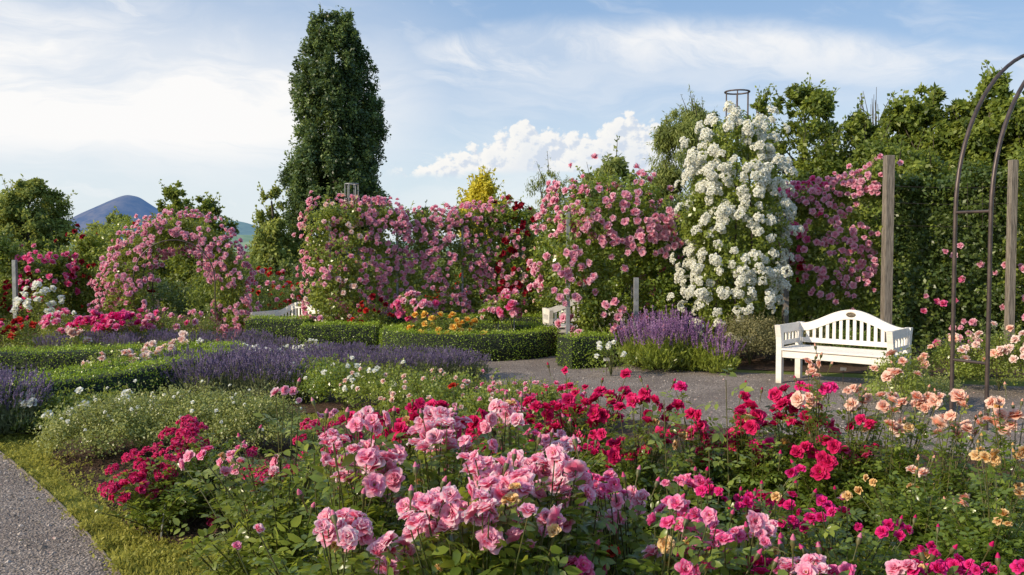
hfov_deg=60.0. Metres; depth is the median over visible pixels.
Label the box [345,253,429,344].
shrub
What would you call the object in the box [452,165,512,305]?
yellow tree
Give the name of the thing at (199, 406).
rose bush
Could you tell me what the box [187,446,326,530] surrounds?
rose bush
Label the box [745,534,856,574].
rose bush
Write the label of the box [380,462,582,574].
rose bush
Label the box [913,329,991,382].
rose bush
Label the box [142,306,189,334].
rose bush
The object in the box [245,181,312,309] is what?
broad tree
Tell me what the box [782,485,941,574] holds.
rose bush
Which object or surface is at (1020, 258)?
climbing rose
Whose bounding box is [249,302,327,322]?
garden bench
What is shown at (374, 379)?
rose bush
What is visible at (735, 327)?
shrub
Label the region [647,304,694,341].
salvia clump
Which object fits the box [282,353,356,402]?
rose bush
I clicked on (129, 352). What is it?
rose bush
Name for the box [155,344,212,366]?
lavender clump
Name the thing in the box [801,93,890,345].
broad tree
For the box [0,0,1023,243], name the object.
sky
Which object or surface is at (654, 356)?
salvia clump
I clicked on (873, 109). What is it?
bare tree
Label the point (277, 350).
lavender clump
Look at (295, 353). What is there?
lavender clump
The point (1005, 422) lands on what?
rose bush
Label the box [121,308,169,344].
rose bush
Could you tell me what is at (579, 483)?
rose shoot
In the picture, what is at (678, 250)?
climbing plant
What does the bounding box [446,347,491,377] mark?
lavender clump
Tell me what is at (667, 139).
willow tree
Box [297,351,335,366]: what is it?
lavender clump
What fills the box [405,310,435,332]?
rose bush
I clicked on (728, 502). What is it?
rose shoot
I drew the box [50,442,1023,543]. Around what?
soil clods
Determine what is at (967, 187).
fence wire
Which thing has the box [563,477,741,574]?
rose bush
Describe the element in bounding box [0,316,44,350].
rose bush
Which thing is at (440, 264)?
shrub
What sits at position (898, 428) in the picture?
rose bush
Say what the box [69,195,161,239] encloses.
spoil heap hill
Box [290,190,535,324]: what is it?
climbing rose
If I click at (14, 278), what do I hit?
pole
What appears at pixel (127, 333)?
lavender clump
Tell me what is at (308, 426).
rose bush
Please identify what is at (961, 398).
rose bush
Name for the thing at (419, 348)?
lavender clump
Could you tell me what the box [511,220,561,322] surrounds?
climbing rose
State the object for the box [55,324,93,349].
rose bush
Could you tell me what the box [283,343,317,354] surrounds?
rose bush
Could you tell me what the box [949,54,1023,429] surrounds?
metal arch
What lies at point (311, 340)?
rose bush
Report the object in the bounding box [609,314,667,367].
salvia clump
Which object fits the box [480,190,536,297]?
climbing rose
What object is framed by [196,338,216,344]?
rose bush
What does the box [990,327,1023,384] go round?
rose bush
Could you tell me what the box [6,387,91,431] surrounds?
rose bush
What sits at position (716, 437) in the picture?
rose shoot
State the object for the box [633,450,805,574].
rose bush
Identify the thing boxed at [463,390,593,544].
rose bush
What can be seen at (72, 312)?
rose bush
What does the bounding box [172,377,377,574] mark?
rose bush
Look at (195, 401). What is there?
shrub
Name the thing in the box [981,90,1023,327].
maple tree
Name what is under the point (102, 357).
rose bush
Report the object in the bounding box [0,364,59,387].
lavender clump
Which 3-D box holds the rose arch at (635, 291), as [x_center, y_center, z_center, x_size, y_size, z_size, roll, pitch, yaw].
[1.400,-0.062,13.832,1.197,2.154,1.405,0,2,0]
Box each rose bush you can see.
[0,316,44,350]
[0,318,29,350]
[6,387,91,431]
[10,280,71,345]
[31,384,106,430]
[37,308,90,343]
[41,308,75,337]
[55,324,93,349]
[64,309,119,341]
[80,350,131,369]
[90,309,151,343]
[94,426,230,537]
[95,383,134,406]
[108,345,152,363]
[112,394,176,429]
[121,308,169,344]
[134,340,177,356]
[135,414,262,519]
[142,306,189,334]
[155,391,227,432]
[162,335,197,351]
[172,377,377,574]
[176,309,223,336]
[178,327,198,344]
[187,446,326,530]
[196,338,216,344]
[231,488,442,574]
[243,265,299,317]
[248,405,428,574]
[253,418,352,551]
[268,271,309,318]
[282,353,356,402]
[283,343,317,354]
[296,338,318,351]
[298,354,391,406]
[317,404,497,568]
[324,397,449,536]
[331,355,440,411]
[342,293,398,330]
[366,364,477,424]
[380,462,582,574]
[404,382,492,500]
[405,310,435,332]
[418,311,473,334]
[420,364,506,415]
[425,273,493,316]
[447,380,540,435]
[451,317,495,334]
[451,432,641,574]
[458,435,623,482]
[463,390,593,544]
[473,375,564,416]
[501,389,594,502]
[512,377,591,426]
[529,362,643,536]
[555,465,667,574]
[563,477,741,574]
[575,375,705,542]
[585,338,637,375]
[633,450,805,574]
[652,378,766,529]
[689,380,812,541]
[692,509,787,574]
[703,478,817,574]
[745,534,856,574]
[746,375,842,542]
[755,414,893,557]
[773,343,857,549]
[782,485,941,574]
[811,361,909,555]
[840,384,966,538]
[846,454,994,574]
[853,533,1023,574]
[859,344,935,413]
[876,389,1017,535]
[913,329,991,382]
[916,433,1023,574]
[918,382,1023,557]
[956,319,1023,390]
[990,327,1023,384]
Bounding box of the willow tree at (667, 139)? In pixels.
[639,84,748,339]
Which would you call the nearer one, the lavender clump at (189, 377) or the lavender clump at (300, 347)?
the lavender clump at (189, 377)
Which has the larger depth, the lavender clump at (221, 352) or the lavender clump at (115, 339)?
the lavender clump at (115, 339)
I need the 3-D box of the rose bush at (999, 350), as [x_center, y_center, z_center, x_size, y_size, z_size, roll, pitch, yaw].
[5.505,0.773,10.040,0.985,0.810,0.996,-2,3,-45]
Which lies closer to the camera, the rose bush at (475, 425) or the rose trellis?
the rose bush at (475, 425)
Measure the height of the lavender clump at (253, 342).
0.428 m
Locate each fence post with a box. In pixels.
[782,211,789,345]
[880,155,894,348]
[1003,160,1018,357]
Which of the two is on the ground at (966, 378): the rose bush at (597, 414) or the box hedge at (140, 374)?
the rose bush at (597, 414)
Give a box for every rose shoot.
[277,452,344,574]
[530,477,609,574]
[642,391,689,532]
[679,447,737,530]
[694,368,755,521]
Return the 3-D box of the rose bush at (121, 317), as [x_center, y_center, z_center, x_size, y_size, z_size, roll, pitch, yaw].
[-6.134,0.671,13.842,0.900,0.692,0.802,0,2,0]
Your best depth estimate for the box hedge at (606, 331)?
13.10 m
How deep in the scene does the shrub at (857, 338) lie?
12.22 m
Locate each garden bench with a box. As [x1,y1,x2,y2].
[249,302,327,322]
[542,299,626,332]
[775,310,912,390]
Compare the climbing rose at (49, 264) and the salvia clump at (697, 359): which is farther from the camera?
the climbing rose at (49, 264)
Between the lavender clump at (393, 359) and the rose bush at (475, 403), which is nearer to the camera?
the rose bush at (475, 403)
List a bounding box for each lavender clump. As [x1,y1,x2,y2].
[0,362,20,378]
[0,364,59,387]
[0,369,55,437]
[0,374,31,430]
[33,331,71,349]
[66,329,104,349]
[80,328,114,349]
[99,332,140,348]
[104,328,140,347]
[141,327,178,342]
[141,329,179,345]
[147,357,198,389]
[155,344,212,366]
[156,331,191,345]
[160,353,232,398]
[182,343,250,387]
[187,329,222,340]
[187,334,215,344]
[190,350,263,399]
[213,342,282,379]
[217,340,257,357]
[220,329,255,342]
[220,351,301,399]
[233,336,271,346]
[239,328,275,342]
[249,341,284,350]
[251,342,300,364]
[254,343,312,380]
[257,354,326,402]
[261,334,300,349]
[284,344,322,359]
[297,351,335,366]
[299,339,339,356]
[305,341,352,363]
[313,347,361,367]
[331,341,371,355]
[334,340,384,361]
[339,349,389,375]
[357,343,407,368]
[362,348,421,380]
[394,342,439,366]
[394,349,451,382]
[421,347,477,380]
[423,345,464,367]
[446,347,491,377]
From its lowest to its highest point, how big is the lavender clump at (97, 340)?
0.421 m
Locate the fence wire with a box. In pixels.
[898,182,1008,227]
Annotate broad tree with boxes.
[0,174,81,311]
[85,205,144,297]
[132,179,214,313]
[170,192,239,315]
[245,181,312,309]
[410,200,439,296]
[518,206,537,314]
[552,135,677,320]
[738,83,783,273]
[744,73,866,345]
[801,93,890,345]
[801,117,1000,345]
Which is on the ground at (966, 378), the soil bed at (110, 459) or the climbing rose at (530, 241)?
the soil bed at (110, 459)
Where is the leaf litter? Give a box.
[0,368,1002,569]
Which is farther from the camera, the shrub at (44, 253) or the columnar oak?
the columnar oak
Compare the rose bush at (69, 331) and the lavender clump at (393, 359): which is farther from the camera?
the rose bush at (69, 331)
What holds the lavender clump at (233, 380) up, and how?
on the garden bed at (331, 403)
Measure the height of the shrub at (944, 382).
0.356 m
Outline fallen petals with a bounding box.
[1,368,1019,552]
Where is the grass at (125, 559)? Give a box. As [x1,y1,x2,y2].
[0,404,871,574]
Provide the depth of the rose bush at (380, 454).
2.69 m
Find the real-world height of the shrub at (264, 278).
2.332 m
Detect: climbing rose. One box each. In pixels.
[0,229,37,337]
[10,238,79,330]
[36,214,158,330]
[86,207,264,341]
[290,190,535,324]
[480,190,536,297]
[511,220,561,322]
[527,153,685,340]
[554,280,633,336]
[626,255,693,329]
[666,101,803,349]
[770,153,903,348]
[997,143,1023,355]
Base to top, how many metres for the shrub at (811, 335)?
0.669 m
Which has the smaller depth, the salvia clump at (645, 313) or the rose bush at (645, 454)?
the rose bush at (645, 454)
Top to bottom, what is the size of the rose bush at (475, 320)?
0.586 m
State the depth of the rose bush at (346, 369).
8.78 m
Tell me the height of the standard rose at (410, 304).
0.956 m
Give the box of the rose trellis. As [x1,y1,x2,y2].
[329,219,523,321]
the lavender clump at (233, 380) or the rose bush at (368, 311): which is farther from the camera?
the rose bush at (368, 311)
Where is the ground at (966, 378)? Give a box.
[0,252,1023,574]
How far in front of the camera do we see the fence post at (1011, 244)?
12.55 m
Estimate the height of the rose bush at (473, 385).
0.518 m
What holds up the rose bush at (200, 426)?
on the ground at (966, 378)
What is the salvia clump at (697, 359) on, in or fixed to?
on the gravel plaza
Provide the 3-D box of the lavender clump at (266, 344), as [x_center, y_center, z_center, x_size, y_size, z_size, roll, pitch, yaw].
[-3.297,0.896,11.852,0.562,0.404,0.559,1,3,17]
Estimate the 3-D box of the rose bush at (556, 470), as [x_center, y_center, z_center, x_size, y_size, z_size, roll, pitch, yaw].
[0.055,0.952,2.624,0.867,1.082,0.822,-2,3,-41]
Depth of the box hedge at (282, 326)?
14.68 m
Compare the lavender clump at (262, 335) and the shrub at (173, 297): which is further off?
the shrub at (173, 297)
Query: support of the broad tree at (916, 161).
on the garden bed at (184, 318)
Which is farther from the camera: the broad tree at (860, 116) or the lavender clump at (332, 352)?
the broad tree at (860, 116)
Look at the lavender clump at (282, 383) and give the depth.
9.19 m
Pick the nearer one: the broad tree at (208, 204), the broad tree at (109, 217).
the broad tree at (208, 204)
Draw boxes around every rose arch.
[133,239,222,335]
[566,212,638,336]
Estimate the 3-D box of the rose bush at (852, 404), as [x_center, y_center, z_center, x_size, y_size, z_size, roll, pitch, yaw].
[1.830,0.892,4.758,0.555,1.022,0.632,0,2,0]
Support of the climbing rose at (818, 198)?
on the garden bed at (761, 362)
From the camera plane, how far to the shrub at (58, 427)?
6.56 m
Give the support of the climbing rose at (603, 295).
on the garden bed at (761, 362)
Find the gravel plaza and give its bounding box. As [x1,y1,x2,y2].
[373,352,1023,460]
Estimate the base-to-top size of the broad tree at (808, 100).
6.494 m
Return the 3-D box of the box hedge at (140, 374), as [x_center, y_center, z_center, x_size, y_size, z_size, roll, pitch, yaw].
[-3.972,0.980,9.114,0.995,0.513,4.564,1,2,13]
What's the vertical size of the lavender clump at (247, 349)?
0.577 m
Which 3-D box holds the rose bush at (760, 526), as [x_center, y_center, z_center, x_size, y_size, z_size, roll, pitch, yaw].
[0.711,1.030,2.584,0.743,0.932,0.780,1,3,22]
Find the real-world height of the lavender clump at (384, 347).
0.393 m
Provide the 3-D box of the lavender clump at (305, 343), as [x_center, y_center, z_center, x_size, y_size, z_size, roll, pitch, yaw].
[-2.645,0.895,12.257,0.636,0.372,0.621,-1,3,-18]
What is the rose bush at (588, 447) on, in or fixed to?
on the ground at (966, 378)
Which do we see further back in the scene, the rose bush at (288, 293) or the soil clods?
the rose bush at (288, 293)
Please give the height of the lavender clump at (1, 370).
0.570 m
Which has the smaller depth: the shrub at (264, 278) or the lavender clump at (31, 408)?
the lavender clump at (31, 408)
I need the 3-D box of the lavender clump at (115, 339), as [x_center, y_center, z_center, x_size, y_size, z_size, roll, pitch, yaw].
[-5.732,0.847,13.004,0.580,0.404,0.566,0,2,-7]
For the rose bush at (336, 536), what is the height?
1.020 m
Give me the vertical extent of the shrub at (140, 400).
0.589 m
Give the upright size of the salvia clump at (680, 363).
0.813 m
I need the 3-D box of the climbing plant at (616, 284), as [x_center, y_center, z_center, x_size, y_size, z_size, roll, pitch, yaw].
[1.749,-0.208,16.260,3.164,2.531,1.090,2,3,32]
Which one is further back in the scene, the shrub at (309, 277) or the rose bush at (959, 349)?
the shrub at (309, 277)
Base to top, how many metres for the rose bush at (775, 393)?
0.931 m
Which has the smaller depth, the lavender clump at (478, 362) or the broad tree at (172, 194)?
the lavender clump at (478, 362)
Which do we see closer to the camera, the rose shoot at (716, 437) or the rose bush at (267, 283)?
the rose shoot at (716, 437)
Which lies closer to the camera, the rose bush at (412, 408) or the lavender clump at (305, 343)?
the rose bush at (412, 408)
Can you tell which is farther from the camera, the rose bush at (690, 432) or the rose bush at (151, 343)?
the rose bush at (151, 343)
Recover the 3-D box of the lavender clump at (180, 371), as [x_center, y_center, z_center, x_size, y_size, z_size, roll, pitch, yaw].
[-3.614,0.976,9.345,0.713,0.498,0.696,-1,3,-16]
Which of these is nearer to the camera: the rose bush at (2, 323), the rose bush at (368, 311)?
the rose bush at (2, 323)
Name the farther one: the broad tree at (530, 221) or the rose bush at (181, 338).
the broad tree at (530, 221)
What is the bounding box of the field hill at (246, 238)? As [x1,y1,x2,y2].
[63,235,505,251]
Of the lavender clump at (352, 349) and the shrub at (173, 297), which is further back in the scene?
the shrub at (173, 297)
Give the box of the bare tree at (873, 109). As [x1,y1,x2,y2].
[859,87,894,126]
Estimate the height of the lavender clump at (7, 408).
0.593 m
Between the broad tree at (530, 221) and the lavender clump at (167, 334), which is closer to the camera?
the lavender clump at (167, 334)
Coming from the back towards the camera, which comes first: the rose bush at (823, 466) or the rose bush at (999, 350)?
the rose bush at (999, 350)
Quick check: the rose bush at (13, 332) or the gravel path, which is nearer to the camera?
the gravel path
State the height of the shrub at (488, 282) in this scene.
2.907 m
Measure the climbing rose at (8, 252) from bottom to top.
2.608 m
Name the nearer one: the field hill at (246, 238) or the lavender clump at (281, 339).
the lavender clump at (281, 339)
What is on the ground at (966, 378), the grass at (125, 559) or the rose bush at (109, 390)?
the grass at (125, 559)
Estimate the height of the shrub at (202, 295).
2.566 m
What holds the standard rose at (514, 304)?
on the ground at (966, 378)
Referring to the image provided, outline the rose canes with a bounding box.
[588,283,641,346]
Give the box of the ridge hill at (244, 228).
[216,221,456,243]
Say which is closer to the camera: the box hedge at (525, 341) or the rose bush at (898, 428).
the rose bush at (898, 428)
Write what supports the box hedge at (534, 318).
on the garden bed at (184, 318)
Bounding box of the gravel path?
[0,454,117,574]
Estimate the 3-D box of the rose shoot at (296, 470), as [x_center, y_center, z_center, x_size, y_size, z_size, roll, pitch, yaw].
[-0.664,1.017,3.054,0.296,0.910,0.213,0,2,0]
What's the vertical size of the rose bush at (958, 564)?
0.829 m
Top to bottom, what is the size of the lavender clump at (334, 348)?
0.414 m
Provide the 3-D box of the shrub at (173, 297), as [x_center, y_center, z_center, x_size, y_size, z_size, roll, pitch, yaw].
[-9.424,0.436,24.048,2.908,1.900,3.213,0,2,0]
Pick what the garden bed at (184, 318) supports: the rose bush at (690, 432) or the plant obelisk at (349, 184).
the plant obelisk at (349, 184)
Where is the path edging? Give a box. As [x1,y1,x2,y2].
[0,451,120,574]
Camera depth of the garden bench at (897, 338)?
10.56 m
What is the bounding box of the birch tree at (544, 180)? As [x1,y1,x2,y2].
[523,152,568,233]
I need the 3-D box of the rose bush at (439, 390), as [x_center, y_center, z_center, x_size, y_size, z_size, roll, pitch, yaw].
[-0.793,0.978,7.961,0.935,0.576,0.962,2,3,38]
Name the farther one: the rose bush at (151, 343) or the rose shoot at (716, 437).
the rose bush at (151, 343)
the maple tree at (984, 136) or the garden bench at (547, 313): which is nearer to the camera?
the garden bench at (547, 313)
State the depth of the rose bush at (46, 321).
13.86 m
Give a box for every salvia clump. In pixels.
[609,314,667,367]
[619,305,670,349]
[630,312,690,371]
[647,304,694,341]
[656,310,713,371]
[674,316,726,371]
[699,331,745,373]
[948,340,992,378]
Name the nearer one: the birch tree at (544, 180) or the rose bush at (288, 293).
the rose bush at (288, 293)
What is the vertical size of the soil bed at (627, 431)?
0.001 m
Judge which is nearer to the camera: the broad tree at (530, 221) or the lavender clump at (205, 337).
the lavender clump at (205, 337)
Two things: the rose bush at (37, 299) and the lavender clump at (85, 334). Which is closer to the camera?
the lavender clump at (85, 334)
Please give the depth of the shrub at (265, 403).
6.77 m
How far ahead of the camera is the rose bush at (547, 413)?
4.88 m
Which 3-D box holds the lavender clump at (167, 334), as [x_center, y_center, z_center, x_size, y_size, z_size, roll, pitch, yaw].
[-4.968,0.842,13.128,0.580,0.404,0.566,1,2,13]
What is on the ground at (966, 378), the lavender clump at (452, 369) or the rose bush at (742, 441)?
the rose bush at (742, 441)
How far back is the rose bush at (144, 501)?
4.92 m
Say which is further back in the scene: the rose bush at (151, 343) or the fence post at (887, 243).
the fence post at (887, 243)
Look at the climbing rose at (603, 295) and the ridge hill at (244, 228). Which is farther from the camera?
the ridge hill at (244, 228)
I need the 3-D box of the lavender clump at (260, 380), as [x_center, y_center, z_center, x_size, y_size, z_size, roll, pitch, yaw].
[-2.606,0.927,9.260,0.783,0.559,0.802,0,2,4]
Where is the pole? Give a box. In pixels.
[12,260,18,318]
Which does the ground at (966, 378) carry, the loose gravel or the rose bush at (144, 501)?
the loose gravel
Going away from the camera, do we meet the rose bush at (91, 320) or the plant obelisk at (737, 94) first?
the plant obelisk at (737, 94)
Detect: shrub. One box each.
[0,236,43,298]
[23,228,117,342]
[26,391,171,458]
[50,377,215,451]
[128,373,286,449]
[130,268,219,327]
[178,247,268,339]
[200,390,323,452]
[231,254,310,318]
[270,253,339,320]
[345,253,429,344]
[388,240,488,316]
[439,238,536,316]
[492,225,579,316]
[598,210,729,316]
[714,306,792,364]
[753,318,844,362]
[810,325,886,363]
[861,371,969,405]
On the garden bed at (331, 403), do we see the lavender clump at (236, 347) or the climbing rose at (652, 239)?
the lavender clump at (236, 347)
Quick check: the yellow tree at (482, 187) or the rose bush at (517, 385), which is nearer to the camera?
the rose bush at (517, 385)
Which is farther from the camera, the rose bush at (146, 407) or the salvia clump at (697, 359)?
the salvia clump at (697, 359)
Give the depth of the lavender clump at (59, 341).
13.00 m
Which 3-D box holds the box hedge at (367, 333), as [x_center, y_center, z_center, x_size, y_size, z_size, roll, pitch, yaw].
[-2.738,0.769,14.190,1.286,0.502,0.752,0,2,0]
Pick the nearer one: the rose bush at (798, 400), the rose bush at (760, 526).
the rose bush at (760, 526)
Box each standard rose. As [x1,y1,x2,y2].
[390,290,439,322]
[476,298,510,331]
[496,288,528,332]
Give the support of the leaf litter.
on the gravel plaza
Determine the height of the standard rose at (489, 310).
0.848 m
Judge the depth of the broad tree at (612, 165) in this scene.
18.48 m
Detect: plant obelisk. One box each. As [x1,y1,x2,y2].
[338,183,366,307]
[714,89,756,359]
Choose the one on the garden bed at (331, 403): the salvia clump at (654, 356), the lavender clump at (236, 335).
the lavender clump at (236, 335)
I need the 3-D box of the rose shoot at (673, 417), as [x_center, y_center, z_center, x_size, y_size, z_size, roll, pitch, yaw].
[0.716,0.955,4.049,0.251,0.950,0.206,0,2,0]
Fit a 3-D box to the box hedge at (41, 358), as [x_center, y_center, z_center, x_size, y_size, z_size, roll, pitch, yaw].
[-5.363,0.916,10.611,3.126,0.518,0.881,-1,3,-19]
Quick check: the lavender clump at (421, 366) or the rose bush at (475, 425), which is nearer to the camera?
the rose bush at (475, 425)
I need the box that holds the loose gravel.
[0,365,1023,574]
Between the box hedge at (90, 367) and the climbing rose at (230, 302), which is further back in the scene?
the climbing rose at (230, 302)
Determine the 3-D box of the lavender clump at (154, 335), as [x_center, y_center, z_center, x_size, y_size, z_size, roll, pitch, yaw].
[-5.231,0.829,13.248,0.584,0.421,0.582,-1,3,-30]
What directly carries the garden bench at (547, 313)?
on the garden bed at (184, 318)
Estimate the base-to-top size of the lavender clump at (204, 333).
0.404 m
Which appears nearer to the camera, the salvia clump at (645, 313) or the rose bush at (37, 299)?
the salvia clump at (645, 313)
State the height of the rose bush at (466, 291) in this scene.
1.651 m
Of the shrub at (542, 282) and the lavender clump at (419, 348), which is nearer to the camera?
the lavender clump at (419, 348)
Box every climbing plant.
[535,221,684,333]
[661,191,810,340]
[873,160,1023,356]
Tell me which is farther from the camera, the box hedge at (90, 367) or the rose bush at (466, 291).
the rose bush at (466, 291)
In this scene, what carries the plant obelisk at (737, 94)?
on the garden bed at (761, 362)
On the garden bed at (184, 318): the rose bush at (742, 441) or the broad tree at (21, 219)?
the broad tree at (21, 219)
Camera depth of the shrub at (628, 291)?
16.66 m
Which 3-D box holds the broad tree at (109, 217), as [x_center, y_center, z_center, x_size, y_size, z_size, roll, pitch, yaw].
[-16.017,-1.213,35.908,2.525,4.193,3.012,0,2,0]
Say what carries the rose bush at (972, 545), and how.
on the ground at (966, 378)
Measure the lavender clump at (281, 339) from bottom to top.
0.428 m
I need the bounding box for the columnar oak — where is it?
[276,4,391,310]
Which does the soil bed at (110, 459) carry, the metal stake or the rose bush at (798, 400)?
the metal stake
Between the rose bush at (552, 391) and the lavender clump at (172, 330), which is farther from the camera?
the lavender clump at (172, 330)
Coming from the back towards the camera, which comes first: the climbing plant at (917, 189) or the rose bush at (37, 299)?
the rose bush at (37, 299)
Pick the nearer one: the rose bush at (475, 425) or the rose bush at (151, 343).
the rose bush at (475, 425)
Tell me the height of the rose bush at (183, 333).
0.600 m
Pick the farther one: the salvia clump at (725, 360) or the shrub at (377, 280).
the shrub at (377, 280)
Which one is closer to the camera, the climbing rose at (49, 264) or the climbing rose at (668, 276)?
the climbing rose at (668, 276)
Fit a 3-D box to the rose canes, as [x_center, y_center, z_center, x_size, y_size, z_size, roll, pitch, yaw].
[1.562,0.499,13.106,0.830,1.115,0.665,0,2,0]
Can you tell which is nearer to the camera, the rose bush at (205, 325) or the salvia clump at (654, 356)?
the salvia clump at (654, 356)
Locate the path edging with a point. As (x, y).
(59, 503)
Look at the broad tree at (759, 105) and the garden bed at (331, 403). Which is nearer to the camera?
the garden bed at (331, 403)
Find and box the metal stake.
[160,503,165,536]
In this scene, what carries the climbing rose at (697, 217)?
on the garden bed at (761, 362)
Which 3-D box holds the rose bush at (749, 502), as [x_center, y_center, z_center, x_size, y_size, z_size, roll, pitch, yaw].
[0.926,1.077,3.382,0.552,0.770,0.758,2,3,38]
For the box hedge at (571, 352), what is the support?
on the gravel plaza
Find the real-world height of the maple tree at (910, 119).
5.848 m
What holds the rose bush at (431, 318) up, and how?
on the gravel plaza
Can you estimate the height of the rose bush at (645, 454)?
0.964 m
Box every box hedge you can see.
[0,340,199,375]
[0,340,249,434]
[3,344,203,378]
[243,313,314,344]
[298,319,380,350]
[373,312,542,332]
[378,318,561,361]
[554,330,620,368]
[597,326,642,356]
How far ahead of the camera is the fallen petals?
9.76 m
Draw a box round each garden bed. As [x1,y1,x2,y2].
[1,289,949,346]
[6,347,480,434]
[379,347,1023,376]
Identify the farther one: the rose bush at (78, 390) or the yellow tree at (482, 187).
the yellow tree at (482, 187)
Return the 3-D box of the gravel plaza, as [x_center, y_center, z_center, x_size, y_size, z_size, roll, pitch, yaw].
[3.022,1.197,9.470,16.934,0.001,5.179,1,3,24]
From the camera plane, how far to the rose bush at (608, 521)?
2.65 m
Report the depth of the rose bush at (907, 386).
8.56 m
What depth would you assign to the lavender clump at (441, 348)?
11.56 m
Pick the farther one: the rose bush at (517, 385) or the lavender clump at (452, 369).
the lavender clump at (452, 369)
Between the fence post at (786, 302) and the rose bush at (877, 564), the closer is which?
the rose bush at (877, 564)
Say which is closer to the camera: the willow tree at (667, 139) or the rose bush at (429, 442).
the rose bush at (429, 442)
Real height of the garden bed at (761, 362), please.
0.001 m
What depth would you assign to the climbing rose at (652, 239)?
13.31 m
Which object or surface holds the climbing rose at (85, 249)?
on the garden bed at (184, 318)
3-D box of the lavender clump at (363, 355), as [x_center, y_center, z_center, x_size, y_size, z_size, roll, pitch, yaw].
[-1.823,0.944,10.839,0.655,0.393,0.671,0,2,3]
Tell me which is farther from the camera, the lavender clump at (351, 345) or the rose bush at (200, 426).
the lavender clump at (351, 345)
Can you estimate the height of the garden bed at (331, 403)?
0.001 m
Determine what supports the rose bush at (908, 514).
on the ground at (966, 378)
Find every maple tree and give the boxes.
[841,81,987,345]
[913,60,1023,342]
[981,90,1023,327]
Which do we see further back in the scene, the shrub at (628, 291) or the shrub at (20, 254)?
the shrub at (20, 254)
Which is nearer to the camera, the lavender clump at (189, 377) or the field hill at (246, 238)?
the lavender clump at (189, 377)
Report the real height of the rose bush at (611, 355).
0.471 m
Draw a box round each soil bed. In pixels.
[51,421,312,545]
[333,408,1023,557]
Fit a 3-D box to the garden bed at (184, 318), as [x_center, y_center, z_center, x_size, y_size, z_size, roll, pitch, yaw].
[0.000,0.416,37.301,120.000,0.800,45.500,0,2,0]
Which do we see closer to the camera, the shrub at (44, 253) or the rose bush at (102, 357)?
the rose bush at (102, 357)
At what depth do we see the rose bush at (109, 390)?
8.00 m
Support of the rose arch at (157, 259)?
on the garden bed at (184, 318)
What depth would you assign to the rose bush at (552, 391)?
7.67 m

